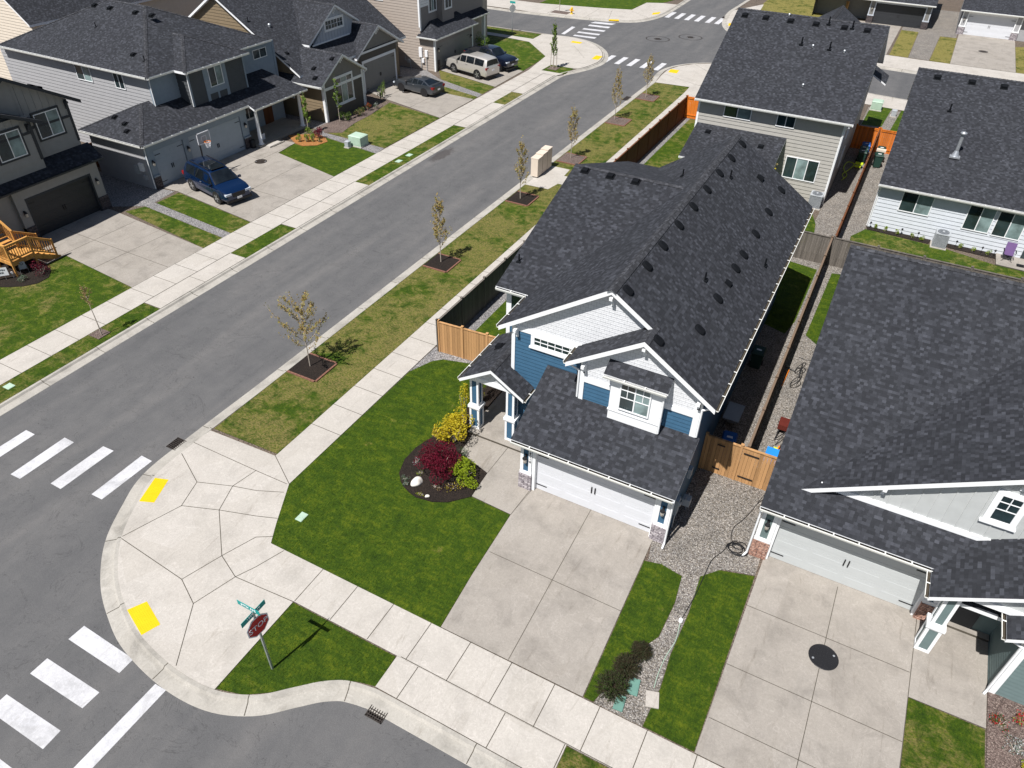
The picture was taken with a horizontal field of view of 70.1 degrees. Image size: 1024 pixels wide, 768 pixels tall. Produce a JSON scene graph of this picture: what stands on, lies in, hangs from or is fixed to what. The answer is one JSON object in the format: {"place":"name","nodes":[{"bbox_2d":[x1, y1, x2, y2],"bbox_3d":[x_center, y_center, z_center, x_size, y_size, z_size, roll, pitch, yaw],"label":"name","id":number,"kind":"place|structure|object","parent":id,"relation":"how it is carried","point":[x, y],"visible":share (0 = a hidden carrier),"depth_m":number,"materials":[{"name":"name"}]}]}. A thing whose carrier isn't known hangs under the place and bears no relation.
{"place":"outdoors","nodes":[
{"label":"outdoors","id":0,"kind":"place"},
{"bbox_2d":[0,0,203,80],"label":"house","id":1,"kind":"structure","parent":0,"point":[19,17],"depth_m":63.06,"materials":[{"name":"beige"}]},
{"bbox_2d":[188,0,405,122],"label":"house","id":2,"kind":"structure","parent":0,"point":[350,47],"depth_m":62.37,"materials":[{"name":"brown"}]},
{"bbox_2d":[323,14,343,32],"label":"window","id":3,"kind":"structure","parent":2,"relation":"in","point":[335,22],"depth_m":63.83,"materials":[{"name":"white paint"}]},
{"bbox_2d":[333,70,355,106],"bbox_3d":[-14.206,-25.051,61.939,0.110,2.350,2.580,19,42,21],"label":"window","id":4,"kind":"structure","parent":2,"relation":"in","point":[346,91],"depth_m":62.06,"materials":[{"name":"glass"}]},
{"bbox_2d":[364,52,395,91],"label":"garage door","id":5,"kind":"structure","parent":2,"relation":"in","point":[382,68],"depth_m":68.65,"materials":[{"name":"beige metal"}]},
{"bbox_2d":[0,0,915,767],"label":"road","id":6,"kind":"structure","parent":0,"point":[182,372],"depth_m":32.91,"materials":[{"name":"asphalt"}]},
{"bbox_2d":[0,12,722,767],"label":"crosswalk marking","id":7,"kind":"object","parent":6,"relation":"on","point":[30,724],"visible":1,"depth_m":22.97,"materials":[{"name":"white paint"}]},
{"bbox_2d":[0,0,916,767],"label":"kerb","id":8,"kind":"structure","parent":6,"relation":"on","point":[150,662],"depth_m":26.65,"materials":[{"name":"concrete"}]},
{"bbox_2d":[0,0,1023,767],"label":"sidewalk","id":9,"kind":"structure","parent":0,"point":[200,554],"depth_m":26.30,"materials":[{"name":"concrete"}]},
{"bbox_2d":[127,602,159,634],"bbox_3d":[-12.296,7.792,24.376,0.624,0.034,1.290,-29,47,-32],"label":"tactile pad","id":10,"kind":"object","parent":9,"relation":"on","point":[143,617],"visible":1,"depth_m":24.36,"materials":[{"name":"plastic"}]},
{"bbox_2d":[140,478,167,501],"bbox_3d":[-14.105,4.191,28.817,0.605,0.034,1.257,5,39,4],"label":"tactile pad","id":11,"kind":"object","parent":9,"relation":"on","point":[154,490],"visible":1,"depth_m":28.79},
{"bbox_2d":[531,145,552,177],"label":"mailbox lockers","id":12,"kind":"object","parent":9,"relation":"on","point":[541,161],"visible":1,"depth_m":53.16,"materials":[{"name":"beige metal"}]},
{"bbox_2d":[11,0,1023,767],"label":"earth","id":13,"kind":"structure","parent":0,"point":[949,4],"depth_m":46.74,"materials":[{"name":"soil"}]},
{"bbox_2d":[0,250,50,286],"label":"mulch","id":14,"kind":"object","parent":13,"relation":"on","point":[31,278],"visible":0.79,"depth_m":41.21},
{"bbox_2d":[0,220,60,276],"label":"wooden stairs","id":15,"kind":"structure","parent":13,"relation":"on","point":[15,256],"depth_m":41.52,"materials":[{"name":"wood"}]},
{"bbox_2d":[0,77,111,251],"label":"house","id":16,"kind":"structure","parent":13,"relation":"on","point":[50,179],"depth_m":43.78,"materials":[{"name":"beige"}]},
{"bbox_2d":[0,126,30,165],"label":"window","id":17,"kind":"structure","parent":16,"relation":"in","point":[13,150],"depth_m":41.79,"materials":[{"name":"glass"}]},
{"bbox_2d":[29,105,66,141],"bbox_3d":[-27.754,-15.607,43.762,0.070,1.690,1.790,19,42,21],"label":"window","id":18,"kind":"structure","parent":16,"relation":"in","point":[55,129],"depth_m":43.77,"materials":[{"name":"glass"}]},
{"bbox_2d":[27,177,98,235],"bbox_3d":[-27.983,-11.145,45.626,0.060,2.390,4.250,19,42,21],"label":"garage door","id":19,"kind":"structure","parent":16,"relation":"in","point":[53,210],"depth_m":45.62,"materials":[{"name":"grey metal"}]},
{"bbox_2d":[0,255,130,359],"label":"lawn","id":20,"kind":"structure","parent":13,"relation":"on","point":[29,314],"depth_m":39.34,"materials":[{"name":"green plant"}]},
{"bbox_2d":[0,303,158,403],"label":"lawn","id":21,"kind":"structure","parent":13,"relation":"on","point":[50,365],"depth_m":35.70,"materials":[{"name":"green plant"}]},
{"bbox_2d":[0,0,309,189],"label":"house","id":22,"kind":"structure","parent":13,"relation":"on","point":[155,90],"depth_m":53.02,"materials":[{"name":"grey"}]},
{"bbox_2d":[153,140,186,184],"bbox_3d":[-23.746,-15.448,51.049,0.060,2.470,2.450,19,42,21],"label":"garage door","id":23,"kind":"structure","parent":22,"relation":"in","point":[170,159],"depth_m":50.98,"materials":[{"name":"grey metal"}]},
{"bbox_2d":[207,64,224,87],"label":"window","id":24,"kind":"structure","parent":22,"relation":"in","point":[215,74],"depth_m":53.24,"materials":[{"name":"glass"}]},
{"bbox_2d":[188,117,244,160],"bbox_3d":[-21.749,-17.784,54.020,0.060,2.470,4.900,19,42,21],"label":"garage door","id":25,"kind":"structure","parent":22,"relation":"in","point":[226,138],"depth_m":54.33,"materials":[{"name":"grey metal"}]},
{"bbox_2d":[126,207,220,247],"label":"lawn","id":26,"kind":"structure","parent":13,"relation":"on","point":[193,234],"depth_m":46.24,"materials":[{"name":"green plant"}]},
{"bbox_2d":[157,193,249,232],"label":"lawn","id":27,"kind":"structure","parent":13,"relation":"on","point":[203,212],"depth_m":47.90,"materials":[{"name":"green plant"}]},
{"bbox_2d":[99,114,383,237],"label":"gravel","id":28,"kind":"structure","parent":13,"relation":"on","point":[122,193],"depth_m":49.89,"materials":[{"name":"gravel"}]},
{"bbox_2d":[348,132,369,148],"bbox_3d":[-12.081,-19.206,57.410,1.270,0.850,1.120,19,42,21],"label":"utility cabinet","id":29,"kind":"object","parent":28,"relation":"on","point":[358,140],"visible":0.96,"depth_m":57.10,"materials":[{"name":"green metal"}]},
{"bbox_2d":[232,224,294,257],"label":"lawn","id":30,"kind":"structure","parent":13,"relation":"on","point":[262,241],"depth_m":44.98,"materials":[{"name":"green plant"}]},
{"bbox_2d":[216,603,394,694],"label":"lawn","id":31,"kind":"structure","parent":13,"relation":"on","point":[304,646],"depth_m":23.32,"materials":[{"name":"green plant"}]},
{"bbox_2d":[237,600,273,669],"bbox_3d":[-7.543,7.673,22.047,0.729,3.300,0.730,-13,41,-17],"label":"stop sign","id":32,"kind":"object","parent":31,"relation":"on","point":[257,625],"visible":1,"depth_m":21.42,"materials":[{"name":"metal"}]},
{"bbox_2d":[288,134,327,145],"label":"mulch","id":33,"kind":"object","parent":13,"relation":"on","point":[310,142],"visible":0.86,"depth_m":58.01,"materials":[{"name":"orange wood"}]},
{"bbox_2d":[280,138,375,175],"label":"lawn","id":34,"kind":"structure","parent":13,"relation":"on","point":[332,157],"depth_m":55.83,"materials":[{"name":"green plant"}]},
{"bbox_2d":[317,94,382,132],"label":"mulch","id":35,"kind":"object","parent":13,"relation":"on","point":[336,125],"visible":0.71,"depth_m":61.93,"materials":[{"name":"brown wood"}]},
{"bbox_2d":[329,103,438,147],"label":"lawn","id":36,"kind":"structure","parent":13,"relation":"on","point":[387,125],"depth_m":61.30,"materials":[{"name":"green plant"}]},
{"bbox_2d":[271,359,509,626],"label":"lawn","id":37,"kind":"structure","parent":13,"relation":"on","point":[370,523],"depth_m":28.02,"materials":[{"name":"green plant"}]},
{"bbox_2d":[355,125,464,184],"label":"lawn","id":38,"kind":"structure","parent":13,"relation":"on","point":[393,165],"depth_m":56.02,"materials":[{"name":"green plant"}]},
{"bbox_2d":[368,0,488,71],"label":"house","id":39,"kind":"structure","parent":13,"relation":"on","point":[437,33],"depth_m":73.17,"materials":[{"name":"beige"}]},
{"bbox_2d":[439,31,468,68],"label":"garage door","id":40,"kind":"structure","parent":39,"relation":"in","point":[457,44],"depth_m":74.69,"materials":[{"name":"beige metal"}]},
{"bbox_2d":[413,439,460,484],"bbox_3d":[-2.935,3.086,29.481,1.869,1.341,1.926,19,42,21],"label":"laceleaf maple","id":41,"kind":"object","parent":13,"relation":"on","point":[437,458],"visible":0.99,"depth_m":29.32,"materials":[{"name":"red plant"}]},
{"bbox_2d":[398,66,481,96],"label":"gravel","id":42,"kind":"structure","parent":13,"relation":"on","point":[408,71],"depth_m":72.22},
{"bbox_2d":[399,385,501,502],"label":"mulch","id":43,"kind":"object","parent":13,"relation":"on","point":[408,469],"visible":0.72,"depth_m":29.73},
{"bbox_2d":[214,83,688,453],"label":"lawn","id":44,"kind":"structure","parent":13,"relation":"on","point":[282,412],"depth_m":39.23,"materials":[{"name":"green plant"}]},
{"bbox_2d":[264,290,328,365],"bbox_3d":[-9.621,-2.476,33.834,2.712,4.322,2.425,-20,43,-24],"label":"young tree","id":45,"kind":"object","parent":44,"relation":"on","point":[301,310],"visible":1,"depth_m":33.41,"materials":[{"name":"brown plant"}]},
{"bbox_2d":[287,352,336,381],"bbox_3d":[-9.582,-0.777,35.149,1.740,0.125,1.730,19,42,21],"label":"tree bed","id":46,"kind":"object","parent":44,"relation":"on","point":[319,368],"visible":1,"depth_m":35.09,"materials":[{"name":"brown soil"}]},
{"bbox_2d":[422,253,461,272],"bbox_3d":[-4.114,-7.153,43.257,1.670,0.125,1.780,19,42,21],"label":"tree bed","id":47,"kind":"object","parent":44,"relation":"on","point":[448,263],"visible":1,"depth_m":43.17,"materials":[{"name":"brown soil"}]},
{"bbox_2d":[430,193,451,261],"bbox_3d":[-4.162,-8.927,41.938,1.392,4.443,1.063,19,42,21],"label":"young tree","id":48,"kind":"object","parent":47,"relation":"on","point":[439,207],"visible":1,"depth_m":41.73,"materials":[{"name":"brown plant"}]},
{"bbox_2d":[505,191,538,205],"bbox_3d":[0.730,-12.772,50.403,1.740,0.125,1.880,19,42,21],"label":"tree bed","id":49,"kind":"object","parent":44,"relation":"on","point":[527,199],"visible":1,"depth_m":50.35,"materials":[{"name":"brown soil"}]},
{"bbox_2d":[433,406,474,442],"bbox_3d":[-2.397,1.884,30.821,1.447,1.556,1.710,19,42,21],"label":"shrub","id":50,"kind":"object","parent":13,"relation":"on","point":[452,423],"visible":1,"depth_m":30.72,"materials":[{"name":"yellow plant"}]},
{"bbox_2d":[448,456,477,488],"bbox_3d":[-1.783,3.566,29.265,1.050,0.904,1.499,-25,45,-29],"label":"shrub","id":51,"kind":"object","parent":13,"relation":"on","point":[461,472],"visible":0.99,"depth_m":29.20,"materials":[{"name":"green plant"}]},
{"bbox_2d":[439,71,493,98],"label":"lawn","id":52,"kind":"structure","parent":13,"relation":"on","point":[475,86],"depth_m":70.08,"materials":[{"name":"green plant"}]},
{"bbox_2d":[477,35,544,70],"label":"lawn","id":53,"kind":"structure","parent":13,"relation":"on","point":[527,54],"depth_m":80.26,"materials":[{"name":"green plant"}]},
{"bbox_2d":[487,26,540,38],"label":"lawn","id":54,"kind":"structure","parent":13,"relation":"on","point":[514,33],"depth_m":86.11,"materials":[{"name":"green plant"}]},
{"bbox_2d":[410,118,688,370],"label":"gravel","id":55,"kind":"structure","parent":13,"relation":"on","point":[479,319],"depth_m":39.15,"materials":[{"name":"gravel"}]},
{"bbox_2d":[436,319,495,360],"bbox_3d":[-1.785,-1.835,35.190,4.096,1.900,0.138,16,41,18],"label":"fence","id":56,"kind":"object","parent":55,"relation":"on","point":[461,341],"visible":0.62,"depth_m":35.33,"materials":[{"name":"beige wood"}]},
{"bbox_2d":[435,240,524,351],"bbox_3d":[0.697,-7.436,42.247,0.130,1.900,18.630,19,42,21],"label":"fence","id":57,"kind":"object","parent":55,"relation":"on","point":[470,305],"visible":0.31,"depth_m":38.42,"materials":[{"name":"brown wood"}]},
{"bbox_2d":[557,747,606,767],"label":"lawn","id":58,"kind":"structure","parent":13,"relation":"on","point":[571,758],"depth_m":20.97,"materials":[{"name":"green plant"}]},
{"bbox_2d":[541,0,672,9],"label":"lawn","id":59,"kind":"structure","parent":13,"relation":"on","point":[623,4],"depth_m":99.59,"materials":[{"name":"green plant"}]},
{"bbox_2d":[584,560,681,701],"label":"lawn","id":60,"kind":"structure","parent":13,"relation":"on","point":[648,606],"depth_m":24.83,"materials":[{"name":"green plant"}]},
{"bbox_2d":[593,668,630,703],"bbox_3d":[3.088,9.219,22.458,1.163,0.614,1.197,19,42,21],"label":"pine shrub","id":61,"kind":"object","parent":60,"relation":"on","point":[612,682],"visible":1,"depth_m":22.45,"materials":[{"name":"green plant"}]},
{"bbox_2d":[612,652,643,682],"bbox_3d":[3.620,8.829,22.987,1.025,0.581,1.021,19,42,21],"label":"pine shrub","id":62,"kind":"object","parent":60,"relation":"on","point":[624,663],"visible":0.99,"depth_m":22.95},
{"bbox_2d":[630,640,652,663],"bbox_3d":[4.174,8.538,23.456,0.825,0.476,0.833,19,42,21],"label":"pine shrub","id":63,"kind":"object","parent":60,"relation":"on","point":[639,650],"visible":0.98,"depth_m":23.42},
{"bbox_2d":[458,133,814,548],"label":"house","id":64,"kind":"structure","parent":13,"relation":"on","point":[613,359],"depth_m":28.04,"materials":[{"name":"blue"}]},
{"bbox_2d":[529,333,579,363],"bbox_3d":[1.644,-1.386,27.914,2.170,0.680,0.110,19,42,21],"label":"window","id":65,"kind":"structure","parent":64,"relation":"in","point":[540,343],"depth_m":27.99,"materials":[{"name":"white paint"}]},
{"bbox_2d":[536,454,655,531],"bbox_3d":[3.086,4.053,27.718,4.810,2.170,0.060,19,42,21],"label":"garage door","id":66,"kind":"structure","parent":64,"relation":"in","point":[621,503],"depth_m":27.78,"materials":[{"name":"white metal"}]},
{"bbox_2d":[617,384,651,418],"bbox_3d":[4.364,0.564,25.950,1.160,1.270,0.070,19,42,21],"label":"window","id":67,"kind":"structure","parent":64,"relation":"in","point":[631,400],"depth_m":25.98,"materials":[{"name":"white paint"}]},
{"bbox_2d":[614,95,687,162],"bbox_3d":[10.067,-18.322,56.092,0.130,1.900,21.331,19,42,21],"label":"fence","id":68,"kind":"object","parent":13,"relation":"on","point":[644,144],"visible":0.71,"depth_m":57.85,"materials":[{"name":"brown wood"}]},
{"bbox_2d":[476,261,840,343],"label":"lawn","id":69,"kind":"structure","parent":13,"relation":"on","point":[795,284],"depth_m":40.27,"materials":[{"name":"green plant"}]},
{"bbox_2d":[643,570,754,751],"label":"lawn","id":70,"kind":"structure","parent":13,"relation":"on","point":[697,660],"depth_m":23.58,"materials":[{"name":"green plant"}]},
{"bbox_2d":[594,257,842,726],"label":"gravel","id":71,"kind":"structure","parent":13,"relation":"on","point":[699,538],"depth_m":28.75,"materials":[{"name":"gravel"}]},
{"bbox_2d":[721,401,744,429],"bbox_3d":[9.722,1.542,32.301,0.700,0.650,2.304,19,42,21],"label":"wheelbarrow","id":72,"kind":"object","parent":71,"relation":"on","point":[733,412],"visible":0.98,"depth_m":32.13,"materials":[{"name":"black metal"}]},
{"bbox_2d":[698,431,776,490],"bbox_3d":[9.048,3.134,29.256,2.950,1.950,0.135,19,42,21],"label":"fence","id":73,"kind":"object","parent":71,"relation":"on","point":[760,458],"visible":0.92,"depth_m":29.25,"materials":[{"name":"beige wood"}]},
{"bbox_2d":[749,345,766,368],"bbox_3d":[11.957,-1.288,35.583,0.620,1.040,0.760,19,42,21],"label":"wheeled bin","id":74,"kind":"object","parent":71,"relation":"on","point":[758,352],"visible":1,"depth_m":35.30,"materials":[{"name":"plastic"}]},
{"bbox_2d":[738,236,833,477],"bbox_3d":[14.042,-2.380,36.316,0.130,1.900,20.330,19,42,21],"label":"fence","id":75,"kind":"object","parent":71,"relation":"on","point":[771,392],"visible":0.96,"depth_m":34.57,"materials":[{"name":"brown wood"}]},
{"bbox_2d":[644,119,815,242],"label":"lawn","id":76,"kind":"structure","parent":13,"relation":"on","point":[668,151],"depth_m":57.88,"materials":[{"name":"green plant"}]},
{"bbox_2d":[678,5,889,204],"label":"house","id":77,"kind":"structure","parent":13,"relation":"on","point":[787,92],"depth_m":49.84,"materials":[{"name":"grey"}]},
{"bbox_2d":[723,106,751,120],"bbox_3d":[15.413,-18.585,49.838,1.880,0.920,0.070,19,42,21],"label":"window","id":78,"kind":"structure","parent":77,"relation":"in","point":[732,112],"depth_m":49.89,"materials":[{"name":"glass"}]},
{"bbox_2d":[782,156,819,182],"bbox_3d":[19.744,-14.695,49.985,2.200,1.500,0.070,19,42,21],"label":"window","id":79,"kind":"structure","parent":77,"relation":"in","point":[796,168],"depth_m":49.98,"materials":[{"name":"glass"}]},
{"bbox_2d":[792,231,832,263],"bbox_3d":[12.023,-10.291,46.128,15.380,1.900,0.130,19,42,21],"label":"fence","id":80,"kind":"object","parent":13,"relation":"on","point":[821,240],"visible":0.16,"depth_m":43.74,"materials":[{"name":"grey wood"}]},
{"bbox_2d":[798,107,899,265],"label":"gravel","id":81,"kind":"structure","parent":13,"relation":"on","point":[832,211],"depth_m":51.64,"materials":[{"name":"gravel"}]},
{"bbox_2d":[831,127,881,249],"bbox_3d":[24.015,-13.731,50.757,0.131,1.900,21.132,19,42,21],"label":"fence","id":82,"kind":"object","parent":81,"relation":"on","point":[849,205],"visible":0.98,"depth_m":49.71,"materials":[{"name":"brown wood"}]},
{"bbox_2d":[850,124,879,150],"bbox_3d":[28.158,-19.661,58.272,1.780,1.900,0.130,19,42,21],"label":"fence","id":83,"kind":"object","parent":81,"relation":"on","point":[860,134],"visible":0.81,"depth_m":58.21,"materials":[{"name":"orange wood"}]},
{"bbox_2d":[873,128,896,153],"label":"fence","id":84,"kind":"object","parent":81,"relation":"on","point":[886,138],"visible":0.59,"depth_m":57.65,"materials":[{"name":"orange wood"}]},
{"bbox_2d":[812,0,938,29],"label":"house","id":85,"kind":"structure","parent":13,"relation":"on","point":[911,13],"depth_m":91.89,"materials":[{"name":"grey metal"}]},
{"bbox_2d":[871,3,926,27],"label":"garage door","id":86,"kind":"structure","parent":85,"relation":"in","point":[889,14],"depth_m":91.61,"materials":[{"name":"grey metal"}]},
{"bbox_2d":[861,107,903,131],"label":"lawn","id":87,"kind":"structure","parent":13,"relation":"on","point":[874,118],"depth_m":64.71,"materials":[{"name":"green plant"}]},
{"bbox_2d":[742,244,1023,704],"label":"house","id":88,"kind":"structure","parent":13,"relation":"on","point":[897,476],"depth_m":24.99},
{"bbox_2d":[768,519,926,609],"bbox_3d":[11.569,6.171,25.234,4.860,2.270,0.060,19,42,21],"label":"garage door","id":89,"kind":"structure","parent":88,"relation":"in","point":[898,583],"depth_m":25.27,"materials":[{"name":"grey metal"}]},
{"bbox_2d":[949,606,980,628],"bbox_3d":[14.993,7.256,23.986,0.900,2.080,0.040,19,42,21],"label":"doormat","id":90,"kind":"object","parent":88,"relation":"in","point":[967,618],"depth_m":24.30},
{"bbox_2d":[978,489,1023,532],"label":"window","id":91,"kind":"structure","parent":88,"relation":"in","point":[1005,511],"depth_m":22.10,"materials":[{"name":"white paint"}]},
{"bbox_2d":[761,0,1023,73],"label":"lawn","id":92,"kind":"structure","parent":13,"relation":"on","point":[942,52],"depth_m":86.61,"materials":[{"name":"yellow plant"}]},
{"bbox_2d":[825,235,1023,282],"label":"fence","id":93,"kind":"object","parent":13,"relation":"on","point":[830,260],"visible":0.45,"depth_m":42.06,"materials":[{"name":"brown wood"}]},
{"bbox_2d":[902,9,959,60],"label":"gravel","id":94,"kind":"structure","parent":13,"relation":"on","point":[942,23],"depth_m":90.15,"materials":[{"name":"gravel"}]},
{"bbox_2d":[867,226,995,258],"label":"mulch","id":95,"kind":"object","parent":13,"relation":"on","point":[950,246],"visible":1,"depth_m":46.45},
{"bbox_2d":[848,229,1023,278],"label":"lawn","id":96,"kind":"structure","parent":13,"relation":"on","point":[874,238],"depth_m":45.52,"materials":[{"name":"green plant"}]},
{"bbox_2d":[930,228,950,250],"bbox_3d":[26.886,-9.114,45.766,0.920,1.040,0.920,19,42,21],"label":"air conditioner","id":97,"kind":"object","parent":96,"relation":"on","point":[940,239],"visible":1,"depth_m":45.53,"materials":[{"name":"metal"}]},
{"bbox_2d":[901,698,984,767],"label":"lawn","id":98,"kind":"structure","parent":13,"relation":"on","point":[934,738],"depth_m":21.62,"materials":[{"name":"green plant"}]},
{"bbox_2d":[866,67,1023,258],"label":"house","id":99,"kind":"structure","parent":13,"relation":"on","point":[954,165],"depth_m":46.09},
{"bbox_2d":[897,192,934,216],"bbox_3d":[25.426,-11.347,45.920,1.810,1.320,0.070,19,42,21],"label":"window","id":100,"kind":"structure","parent":99,"relation":"in","point":[912,203],"depth_m":45.93,"materials":[{"name":"glass"}]},
{"bbox_2d":[961,205,997,233],"bbox_3d":[28.632,-10.101,44.744,1.490,1.600,0.070,19,42,21],"label":"window","id":101,"kind":"structure","parent":99,"relation":"in","point":[977,219],"depth_m":44.73,"materials":[{"name":"glass"}]},
{"bbox_2d":[990,211,1023,240],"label":"window","id":102,"kind":"structure","parent":99,"relation":"in","point":[1008,225],"depth_m":44.19,"materials":[{"name":"glass"}]},
{"bbox_2d":[955,0,1023,41],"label":"house","id":103,"kind":"structure","parent":13,"relation":"on","point":[1001,19],"depth_m":87.37,"materials":[{"name":"grey"}]},
{"bbox_2d":[963,14,1016,39],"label":"garage door","id":104,"kind":"structure","parent":103,"relation":"in","point":[976,25],"depth_m":87.84,"materials":[{"name":"white metal"}]},
{"bbox_2d":[986,692,1023,767],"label":"gravel bed","id":105,"kind":"object","parent":13,"relation":"on","point":[998,755],"visible":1,"depth_m":21.80,"materials":[{"name":"gravel"}]},
{"bbox_2d":[23,21,1023,767],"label":"driveway","id":106,"kind":"structure","parent":0,"point":[547,587],"depth_m":24.80,"materials":[{"name":"concrete"}]},
{"bbox_2d":[181,155,251,204],"bbox_3d":[-20.174,-13.975,49.770,5.400,2.008,2.430,29,46,30],"label":"suv","id":107,"kind":"object","parent":106,"relation":"on","point":[220,182],"visible":1,"depth_m":48.96,"materials":[{"name":"blue metal"}]},
{"bbox_2d":[393,75,444,96],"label":"coupe","id":108,"kind":"object","parent":106,"relation":"on","point":[424,86],"visible":1,"depth_m":67.14,"materials":[{"name":"black metal"}]},
{"bbox_2d":[446,50,499,79],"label":"suv","id":109,"kind":"object","parent":106,"relation":"on","point":[477,65],"visible":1,"depth_m":71.38,"materials":[{"name":"white metal"}]},
{"bbox_2d":[464,44,518,71],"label":"pickup truck","id":110,"kind":"object","parent":106,"relation":"on","point":[508,61],"visible":0.56,"depth_m":73.63,"materials":[{"name":"blue metal"}]},
{"bbox_2d":[808,644,838,670],"bbox_3d":[10.097,8.847,23.666,0.940,0.020,0.940,19,42,21],"label":"manhole cover","id":111,"kind":"object","parent":106,"relation":"on","point":[823,657],"visible":1,"depth_m":23.66,"materials":[{"name":"black metal"}]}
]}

